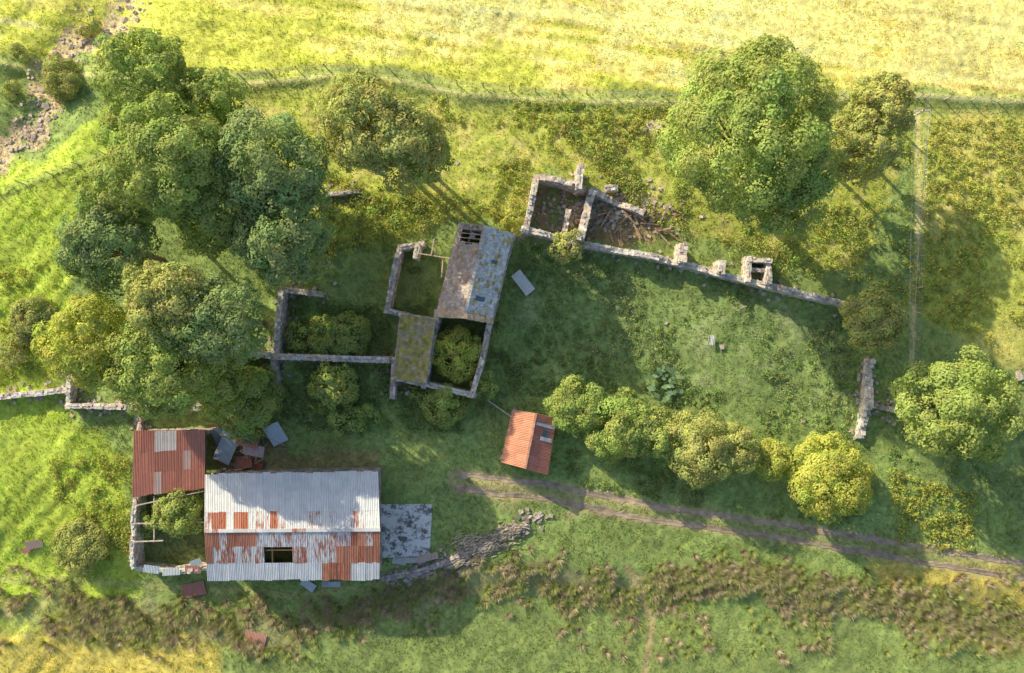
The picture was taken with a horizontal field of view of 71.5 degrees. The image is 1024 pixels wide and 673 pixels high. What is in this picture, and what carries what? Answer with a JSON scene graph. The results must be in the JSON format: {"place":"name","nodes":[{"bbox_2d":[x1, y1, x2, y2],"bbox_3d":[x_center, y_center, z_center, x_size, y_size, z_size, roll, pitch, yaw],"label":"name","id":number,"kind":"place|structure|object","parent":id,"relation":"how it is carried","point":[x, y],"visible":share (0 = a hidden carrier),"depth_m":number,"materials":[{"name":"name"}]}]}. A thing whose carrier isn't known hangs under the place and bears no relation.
{"place":"outdoors","nodes":[
{"label":"outdoors","id":0,"kind":"place"},
{"bbox_2d":[0,0,1023,672],"bbox_3d":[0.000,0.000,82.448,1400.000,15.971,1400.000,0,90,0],"label":"ground","id":1,"kind":"structure","parent":0,"point":[540,158],"depth_m":75.33,"materials":[{"name":"plant"}]},
{"bbox_2d":[0,79,22,99],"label":"shrub","id":2,"kind":"object","parent":1,"relation":"on","point":[10,87],"visible":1,"depth_m":76.36,"materials":[{"name":"green plant"}]},
{"bbox_2d":[0,333,31,370],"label":"shrub","id":3,"kind":"object","parent":1,"relation":"on","point":[4,352],"visible":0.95,"depth_m":73.73,"materials":[{"name":"green plant"}]},
{"bbox_2d":[8,42,30,63],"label":"shrub","id":4,"kind":"object","parent":1,"relation":"on","point":[16,47],"visible":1,"depth_m":77.23,"materials":[{"name":"green plant"}]},
{"bbox_2d":[21,539,42,554],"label":"rusty sheet","id":5,"kind":"object","parent":1,"relation":"on","point":[31,545],"visible":1,"depth_m":75.22,"materials":[{"name":"metal"}]},
{"bbox_2d":[7,294,58,342],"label":"shrub","id":6,"kind":"object","parent":1,"relation":"on","point":[15,316],"visible":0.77,"depth_m":73.59,"materials":[{"name":"green plant"}]},
{"bbox_2d":[0,380,81,405],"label":"stone wall","id":7,"kind":"structure","parent":1,"relation":"on","point":[38,394],"depth_m":74.01,"materials":[{"name":"stone"}]},
{"bbox_2d":[0,150,104,192],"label":"post and wire fence","id":8,"kind":"object","parent":1,"relation":"on","point":[54,169],"visible":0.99,"depth_m":74.77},
{"bbox_2d":[41,53,82,104],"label":"shrub","id":9,"kind":"object","parent":1,"relation":"on","point":[70,80],"visible":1,"depth_m":76.03,"materials":[{"name":"green plant"}]},
{"bbox_2d":[0,0,150,168],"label":"stream boulders","id":10,"kind":"object","parent":1,"relation":"on","point":[46,106],"visible":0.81,"depth_m":77.53,"materials":[{"name":"stone"}]},
{"bbox_2d":[50,517,109,578],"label":"shrub","id":11,"kind":"object","parent":1,"relation":"on","point":[79,555],"visible":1,"depth_m":73.80,"materials":[{"name":"green plant"}]},
{"bbox_2d":[30,289,140,392],"bbox_3d":[-38.568,0.465,68.340,8.354,13.534,8.681,-40,90,0],"label":"broadleaf tree","id":12,"kind":"object","parent":1,"relation":"on","point":[80,368],"visible":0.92,"depth_m":63.05,"materials":[{"name":"green plant"}]},
{"bbox_2d":[72,12,101,37],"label":"shrub","id":13,"kind":"object","parent":1,"relation":"on","point":[93,27],"visible":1,"depth_m":78.05,"materials":[{"name":"green plant"}]},
{"bbox_2d":[53,199,165,298],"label":"broadleaf tree","id":14,"kind":"object","parent":1,"relation":"on","point":[77,241],"visible":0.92,"depth_m":62.79,"materials":[{"name":"green plant"}]},
{"bbox_2d":[67,154,156,228],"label":"broadleaf tree","id":15,"kind":"object","parent":1,"relation":"on","point":[97,184],"visible":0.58,"depth_m":63.23,"materials":[{"name":"green plant"}]},
{"bbox_2d":[65,374,203,425],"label":"stone wall","id":16,"kind":"structure","parent":1,"relation":"on","point":[71,393],"depth_m":73.71,"materials":[{"name":"stone"}]},
{"bbox_2d":[93,100,178,165],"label":"broadleaf tree","id":17,"kind":"object","parent":1,"relation":"on","point":[107,129],"visible":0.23,"depth_m":65.11,"materials":[{"name":"green plant"}]},
{"bbox_2d":[130,395,151,429],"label":"stone wall","id":18,"kind":"structure","parent":1,"relation":"on","point":[139,423],"depth_m":74.55,"materials":[{"name":"stone"}]},
{"bbox_2d":[90,26,197,131],"bbox_3d":[-33.653,-23.380,68.797,8.977,15.207,9.622,0,90,0],"label":"broadleaf tree","id":19,"kind":"object","parent":1,"relation":"on","point":[118,60],"visible":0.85,"depth_m":62.83,"materials":[{"name":"green plant"}]},
{"bbox_2d":[136,508,157,538],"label":"shrub","id":20,"kind":"object","parent":1,"relation":"on","point":[146,518],"visible":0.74,"depth_m":73.67,"materials":[{"name":"green plant"}]},
{"bbox_2d":[102,319,227,420],"bbox_3d":[-32.038,3.531,68.099,10.268,14.464,9.401,31,90,0],"label":"broadleaf tree","id":21,"kind":"object","parent":1,"relation":"on","point":[123,374],"visible":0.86,"depth_m":62.77,"materials":[{"name":"green plant"}]},
{"bbox_2d":[129,490,206,573],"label":"roofless pen","id":22,"kind":"object","parent":1,"relation":"on","point":[137,553],"visible":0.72,"depth_m":73.55,"materials":[{"name":"stone"}]},
{"bbox_2d":[144,558,202,575],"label":"scrap sheet pile","id":23,"kind":"object","parent":22,"relation":"on","point":[195,563],"visible":1,"depth_m":73.44,"materials":[{"name":"metal"}]},
{"bbox_2d":[121,260,220,350],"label":"broadleaf tree","id":24,"kind":"object","parent":1,"relation":"on","point":[145,303],"visible":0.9,"depth_m":61.14,"materials":[{"name":"green plant"}]},
{"bbox_2d":[132,427,217,497],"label":"lean to shed","id":25,"kind":"object","parent":1,"relation":"on","point":[166,460],"visible":0.99,"depth_m":72.04,"materials":[{"name":"metal"}]},
{"bbox_2d":[103,90,247,223],"bbox_3d":[-29.965,-15.041,66.758,11.736,17.670,10.664,-37,90,0],"label":"broadleaf tree","id":26,"kind":"object","parent":1,"relation":"on","point":[182,141],"visible":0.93,"depth_m":59.83,"materials":[{"name":"green plant"}]},
{"bbox_2d":[149,488,204,538],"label":"tree","id":27,"kind":"object","parent":1,"relation":"on","point":[171,512],"visible":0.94,"depth_m":72.12,"materials":[{"name":"green plant"}]},
{"bbox_2d":[181,581,206,597],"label":"rusty sheet","id":28,"kind":"object","parent":1,"relation":"on","point":[192,589],"visible":1,"depth_m":75.74,"materials":[{"name":"metal"}]},
{"bbox_2d":[172,66,250,136],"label":"broadleaf tree","id":29,"kind":"object","parent":1,"relation":"on","point":[215,86],"visible":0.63,"depth_m":64.50,"materials":[{"name":"green plant"}]},
{"bbox_2d":[179,343,246,408],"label":"broadleaf tree","id":30,"kind":"object","parent":1,"relation":"on","point":[224,389],"visible":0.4,"depth_m":68.37,"materials":[{"name":"green plant"}]},
{"bbox_2d":[168,271,267,365],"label":"broadleaf tree","id":31,"kind":"object","parent":1,"relation":"on","point":[234,329],"visible":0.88,"depth_m":62.00,"materials":[{"name":"green plant"}]},
{"bbox_2d":[174,165,270,259],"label":"broadleaf tree","id":32,"kind":"object","parent":1,"relation":"on","point":[220,227],"visible":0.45,"depth_m":63.35,"materials":[{"name":"green plant"}]},
{"bbox_2d":[214,341,258,385],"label":"shrub","id":33,"kind":"object","parent":1,"relation":"on","point":[231,343],"visible":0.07,"depth_m":73.60,"materials":[{"name":"green plant"}]},
{"bbox_2d":[200,361,286,444],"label":"tree","id":34,"kind":"object","parent":1,"relation":"on","point":[263,414],"visible":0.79,"depth_m":71.34,"materials":[{"name":"green plant"}]},
{"bbox_2d":[211,427,285,469],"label":"fallen timbers","id":35,"kind":"object","parent":1,"relation":"on","point":[239,451],"visible":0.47,"depth_m":74.11,"materials":[{"name":"wood"}]},
{"bbox_2d":[211,422,287,469],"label":"scrap metal sheets","id":36,"kind":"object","parent":1,"relation":"on","point":[225,450],"depth_m":73.56,"materials":[{"name":"metal"}]},
{"bbox_2d":[242,630,266,650],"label":"rusty sheet","id":37,"kind":"object","parent":1,"relation":"on","point":[253,635],"visible":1,"depth_m":75.61,"materials":[{"name":"metal"}]},
{"bbox_2d":[213,104,329,228],"bbox_3d":[-21.575,-14.900,67.316,10.431,16.598,10.764,0,90,0],"label":"broadleaf tree","id":38,"kind":"object","parent":1,"relation":"on","point":[265,179],"visible":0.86,"depth_m":61.25,"materials":[{"name":"green plant"}]},
{"bbox_2d":[261,351,291,386],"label":"stone wall","id":39,"kind":"structure","parent":1,"relation":"on","point":[275,364],"depth_m":74.09,"materials":[{"name":"stone"}]},
{"bbox_2d":[225,173,336,287],"bbox_3d":[-20.766,-9.517,67.855,9.799,15.115,10.370,0,90,0],"label":"broadleaf tree","id":40,"kind":"object","parent":1,"relation":"on","point":[268,264],"visible":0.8,"depth_m":62.38,"materials":[{"name":"green plant"}]},
{"bbox_2d":[204,466,382,580],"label":"barn","id":41,"kind":"structure","parent":1,"relation":"on","point":[324,524],"depth_m":70.81,"materials":[{"name":"metal"}]},
{"bbox_2d":[267,280,336,362],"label":"stone wall","id":42,"kind":"structure","parent":1,"relation":"on","point":[281,318],"depth_m":73.15,"materials":[{"name":"stone"}]},
{"bbox_2d":[283,319,325,361],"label":"shrub","id":43,"kind":"object","parent":1,"relation":"on","point":[300,328],"visible":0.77,"depth_m":73.22,"materials":[{"name":"green plant"}]},
{"bbox_2d":[300,580,315,591],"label":"iron sheet","id":44,"kind":"object","parent":1,"relation":"on","point":[309,585],"visible":0.89,"depth_m":75.54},
{"bbox_2d":[251,337,394,373],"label":"stone wall","id":45,"kind":"structure","parent":1,"relation":"on","point":[290,357],"depth_m":72.93,"materials":[{"name":"stone"}]},
{"bbox_2d":[322,581,340,586],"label":"iron sheet","id":46,"kind":"object","parent":1,"relation":"on","point":[333,584],"visible":1,"depth_m":75.61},
{"bbox_2d":[307,361,359,410],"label":"tree","id":47,"kind":"object","parent":1,"relation":"on","point":[317,390],"visible":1,"depth_m":72.33,"materials":[{"name":"green plant"}]},
{"bbox_2d":[305,310,371,355],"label":"shrub","id":48,"kind":"object","parent":1,"relation":"on","point":[332,333],"visible":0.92,"depth_m":73.22,"materials":[{"name":"green plant"}]},
{"bbox_2d":[322,180,362,211],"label":"stone wall","id":49,"kind":"structure","parent":1,"relation":"on","point":[341,193],"depth_m":74.81,"materials":[{"name":"stone"}]},
{"bbox_2d":[325,404,364,437],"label":"shrub","id":50,"kind":"object","parent":1,"relation":"on","point":[343,418],"visible":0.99,"depth_m":73.32,"materials":[{"name":"green plant"}]},
{"bbox_2d":[311,69,415,174],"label":"broadleaf tree","id":51,"kind":"object","parent":1,"relation":"on","point":[349,97],"visible":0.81,"depth_m":62.39,"materials":[{"name":"green plant"}]},
{"bbox_2d":[355,402,382,431],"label":"shrub","id":52,"kind":"object","parent":1,"relation":"on","point":[368,407],"visible":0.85,"depth_m":74.15,"materials":[{"name":"green plant"}]},
{"bbox_2d":[380,359,406,399],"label":"stone wall","id":53,"kind":"structure","parent":1,"relation":"on","point":[393,389],"depth_m":73.43,"materials":[{"name":"stone"}]},
{"bbox_2d":[359,92,448,195],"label":"broadleaf tree","id":54,"kind":"object","parent":1,"relation":"on","point":[410,138],"visible":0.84,"depth_m":63.21,"materials":[{"name":"green plant"}]},
{"bbox_2d":[381,504,431,557],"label":"concrete slab","id":55,"kind":"structure","parent":1,"relation":"on","point":[406,530],"depth_m":74.97,"materials":[{"name":"concrete"}]},
{"bbox_2d":[383,238,448,315],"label":"roofless byre","id":56,"kind":"structure","parent":1,"relation":"on","point":[416,247],"depth_m":73.12,"materials":[{"name":"stone"}]},
{"bbox_2d":[408,384,426,403],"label":"shrub","id":57,"kind":"object","parent":1,"relation":"on","point":[420,397],"visible":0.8,"depth_m":74.19,"materials":[{"name":"green plant"}]},
{"bbox_2d":[400,128,454,184],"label":"broadleaf tree","id":58,"kind":"object","parent":1,"relation":"on","point":[446,163],"visible":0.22,"depth_m":67.03,"materials":[{"name":"green plant"}]},
{"bbox_2d":[392,552,471,577],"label":"stone wall","id":59,"kind":"structure","parent":1,"relation":"on","point":[418,560],"depth_m":74.94,"materials":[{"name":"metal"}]},
{"bbox_2d":[391,311,492,397],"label":"outbuilding","id":60,"kind":"structure","parent":1,"relation":"on","point":[407,325],"depth_m":71.72,"materials":[{"name":"stone"}]},
{"bbox_2d":[419,382,468,429],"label":"tree","id":61,"kind":"object","parent":1,"relation":"on","point":[445,399],"visible":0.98,"depth_m":72.68,"materials":[{"name":"green plant"}]},
{"bbox_2d":[423,324,483,383],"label":"tree","id":62,"kind":"object","parent":1,"relation":"on","point":[466,349],"visible":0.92,"depth_m":72.31,"materials":[{"name":"green plant"}]},
{"bbox_2d":[373,508,552,586],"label":"tumbled stone wall","id":63,"kind":"structure","parent":1,"relation":"on","point":[414,572],"depth_m":74.88,"materials":[{"name":"stone"}]},
{"bbox_2d":[437,521,528,569],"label":"brushwood pile","id":64,"kind":"object","parent":63,"relation":"on","point":[509,531],"visible":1,"depth_m":74.55,"materials":[{"name":"wood"}]},
{"bbox_2d":[434,222,515,323],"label":"walls","id":65,"kind":"structure","parent":1,"relation":"on","point":[457,315],"depth_m":70.94,"materials":[{"name":"stone"}]},
{"bbox_2d":[437,223,484,312],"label":"roof","id":66,"kind":"structure","parent":65,"relation":"on","point":[457,267],"depth_m":70.23,"materials":[{"name":"stone"}]},
{"bbox_2d":[457,223,485,243],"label":"rafters","id":67,"kind":"object","parent":65,"relation":"on","point":[470,233],"visible":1,"depth_m":70.25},
{"bbox_2d":[463,225,486,312],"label":"ridge tiles","id":68,"kind":"object","parent":65,"relation":"attached to","point":[475,268],"visible":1,"depth_m":69.27,"materials":[{"name":"stone"}]},
{"bbox_2d":[465,226,513,317],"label":"roof","id":69,"kind":"structure","parent":65,"relation":"on","point":[502,239],"depth_m":70.17,"materials":[{"name":"stone"}]},
{"bbox_2d":[475,260,497,301],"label":"rooflight","id":70,"kind":"object","parent":69,"relation":"attached to","point":[479,298],"visible":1,"depth_m":70.06,"materials":[{"name":"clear glass"}]},
{"bbox_2d":[469,370,499,399],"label":"bush","id":71,"kind":"object","parent":1,"relation":"on","point":[484,383],"visible":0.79,"depth_m":73.01,"materials":[{"name":"green plant"}]},
{"bbox_2d":[487,399,510,415],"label":"field gate","id":72,"kind":"structure","parent":1,"relation":"on","point":[498,407],"depth_m":73.85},
{"bbox_2d":[499,209,521,236],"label":"shrub","id":73,"kind":"object","parent":1,"relation":"on","point":[511,223],"visible":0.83,"depth_m":73.64,"materials":[{"name":"green plant"}]},
{"bbox_2d":[0,543,1023,671],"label":"rushes","id":74,"kind":"object","parent":1,"relation":"on","point":[769,581],"visible":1,"depth_m":75.52,"materials":[{"name":"green plant"}]},
{"bbox_2d":[0,95,1023,562],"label":"bracken","id":75,"kind":"object","parent":1,"relation":"on","point":[118,531],"visible":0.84,"depth_m":74.83,"materials":[{"name":"green plant"}]},
{"bbox_2d":[511,270,534,295],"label":"iron sheet","id":76,"kind":"object","parent":1,"relation":"on","point":[521,280],"visible":1,"depth_m":74.69,"materials":[{"name":"metal"}]},
{"bbox_2d":[500,408,557,474],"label":"shed","id":77,"kind":"structure","parent":1,"relation":"on","point":[528,444],"depth_m":72.17,"materials":[{"name":"metal"},{"name":"clay roof tile"}]},
{"bbox_2d":[137,64,923,97],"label":"post and wire fence","id":78,"kind":"object","parent":1,"relation":"on","point":[571,91],"visible":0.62,"depth_m":76.21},
{"bbox_2d":[546,228,584,264],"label":"tree","id":79,"kind":"object","parent":1,"relation":"on","point":[565,248],"visible":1,"depth_m":71.94,"materials":[{"name":"green plant"}]},
{"bbox_2d":[292,263,852,501],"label":"cow parsley","id":80,"kind":"object","parent":1,"relation":"on","point":[613,368],"visible":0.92,"depth_m":74.94,"materials":[{"name":"green plant"}]},
{"bbox_2d":[542,374,608,436],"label":"tree","id":81,"kind":"object","parent":1,"relation":"on","point":[564,421],"visible":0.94,"depth_m":71.39,"materials":[{"name":"green plant"}]},
{"bbox_2d":[583,392,653,465],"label":"tree","id":82,"kind":"object","parent":1,"relation":"on","point":[626,409],"visible":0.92,"depth_m":70.48,"materials":[{"name":"green plant"}]},
{"bbox_2d":[318,111,923,300],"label":"bramble thicket","id":83,"kind":"object","parent":1,"relation":"on","point":[356,214],"visible":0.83,"depth_m":74.61,"materials":[{"name":"green plant"}]},
{"bbox_2d":[618,385,636,401],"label":"shrub","id":84,"kind":"object","parent":1,"relation":"on","point":[629,389],"visible":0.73,"depth_m":74.49,"materials":[{"name":"green plant"}]},
{"bbox_2d":[509,163,772,284],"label":"ruined cottage","id":85,"kind":"structure","parent":1,"relation":"on","point":[575,187],"depth_m":74.31,"materials":[{"name":"stone"}]},
{"bbox_2d":[270,242,1023,526],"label":"nettle patch","id":86,"kind":"object","parent":1,"relation":"on","point":[408,404],"visible":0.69,"depth_m":74.93,"materials":[{"name":"green plant"}]},
{"bbox_2d":[633,403,682,457],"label":"tree","id":87,"kind":"object","parent":1,"relation":"on","point":[649,435],"visible":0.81,"depth_m":70.64,"materials":[{"name":"green plant"}]},
{"bbox_2d":[646,365,682,401],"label":"butterbur plant","id":88,"kind":"object","parent":1,"relation":"on","point":[666,386],"visible":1,"depth_m":74.64,"materials":[{"name":"green plant"}]},
{"bbox_2d":[513,225,855,316],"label":"stone wall","id":89,"kind":"structure","parent":1,"relation":"on","point":[694,267],"depth_m":73.67,"materials":[{"name":"stone"}]},
{"bbox_2d":[664,406,743,489],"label":"tree","id":90,"kind":"object","parent":1,"relation":"on","point":[688,462],"visible":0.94,"depth_m":70.16,"materials":[{"name":"green plant"}]},
{"bbox_2d":[707,335,715,344],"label":"feed trough","id":91,"kind":"object","parent":1,"relation":"on","point":[712,340],"visible":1,"depth_m":74.36,"materials":[{"name":"metal"}]},
{"bbox_2d":[405,120,1023,422],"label":"field stones","id":92,"kind":"object","parent":1,"relation":"on","point":[1019,375],"visible":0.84,"depth_m":74.92,"materials":[{"name":"stone"}]},
{"bbox_2d":[702,421,760,480],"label":"tree","id":93,"kind":"object","parent":1,"relation":"on","point":[744,460],"visible":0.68,"depth_m":70.58,"materials":[{"name":"green plant"}]},
{"bbox_2d":[651,33,840,215],"bbox_3d":[20.434,-18.567,66.018,15.792,19.421,15.942,0,90,0],"label":"broadleaf tree","id":94,"kind":"object","parent":1,"relation":"on","point":[763,70],"visible":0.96,"depth_m":59.56,"materials":[{"name":"green plant"}]},
{"bbox_2d":[753,437,795,481],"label":"tree","id":95,"kind":"object","parent":1,"relation":"on","point":[772,462],"visible":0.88,"depth_m":72.01,"materials":[{"name":"green plant"}]},
{"bbox_2d":[722,121,842,242],"bbox_3d":[24.318,-13.986,67.894,10.136,14.991,11.133,0,90,0],"label":"broadleaf tree","id":96,"kind":"object","parent":1,"relation":"on","point":[821,183],"visible":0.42,"depth_m":62.93,"materials":[{"name":"green plant"}]},
{"bbox_2d":[787,430,876,524],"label":"tree","id":97,"kind":"object","parent":1,"relation":"on","point":[850,495],"visible":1,"depth_m":70.34,"materials":[{"name":"green plant"}]},
{"bbox_2d":[825,467,864,504],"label":"shrub","id":98,"kind":"object","parent":1,"relation":"on","point":[846,476],"visible":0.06,"depth_m":73.81,"materials":[{"name":"green plant"}]},
{"bbox_2d":[849,356,878,439],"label":"stone wall","id":99,"kind":"structure","parent":1,"relation":"on","point":[866,401],"depth_m":74.40,"materials":[{"name":"stone"}]},
{"bbox_2d":[824,106,905,186],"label":"broadleaf tree","id":100,"kind":"object","parent":1,"relation":"on","point":[884,150],"visible":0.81,"depth_m":66.53,"materials":[{"name":"green plant"}]},
{"bbox_2d":[837,281,909,353],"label":"broadleaf tree","id":101,"kind":"object","parent":1,"relation":"on","point":[891,323],"visible":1,"depth_m":69.94,"materials":[{"name":"green plant"}]},
{"bbox_2d":[837,70,917,140],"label":"broadleaf tree","id":102,"kind":"object","parent":1,"relation":"on","point":[878,93],"visible":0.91,"depth_m":66.00,"materials":[{"name":"green plant"}]},
{"bbox_2d":[856,390,904,425],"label":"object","id":103,"kind":"structure","parent":1,"relation":"on","point":[887,408],"depth_m":74.80,"materials":[{"name":"stone"}]},
{"bbox_2d":[887,109,930,391],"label":"wire fence","id":104,"kind":"object","parent":1,"relation":"on","point":[919,111],"visible":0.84,"depth_m":70.97,"materials":[{"name":"metal"}]},
{"bbox_2d":[913,94,930,392],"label":"post and wire fence","id":105,"kind":"object","parent":1,"relation":"on","point":[918,339],"visible":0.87,"depth_m":74.53,"materials":[{"name":"wood"}]},
{"bbox_2d":[889,343,1023,465],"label":"broadleaf tree","id":106,"kind":"object","parent":1,"relation":"on","point":[945,433],"visible":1,"depth_m":66.55,"materials":[{"name":"green plant"}]},
{"bbox_2d":[917,94,1023,101],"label":"post and wire fence","id":107,"kind":"object","parent":1,"relation":"on","point":[968,98],"visible":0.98,"depth_m":75.37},
{"bbox_2d":[455,471,1023,581],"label":"dirt track","id":108,"kind":"structure","parent":0,"point":[605,511],"depth_m":75.16,"materials":[{"name":"soil"}]}
]}

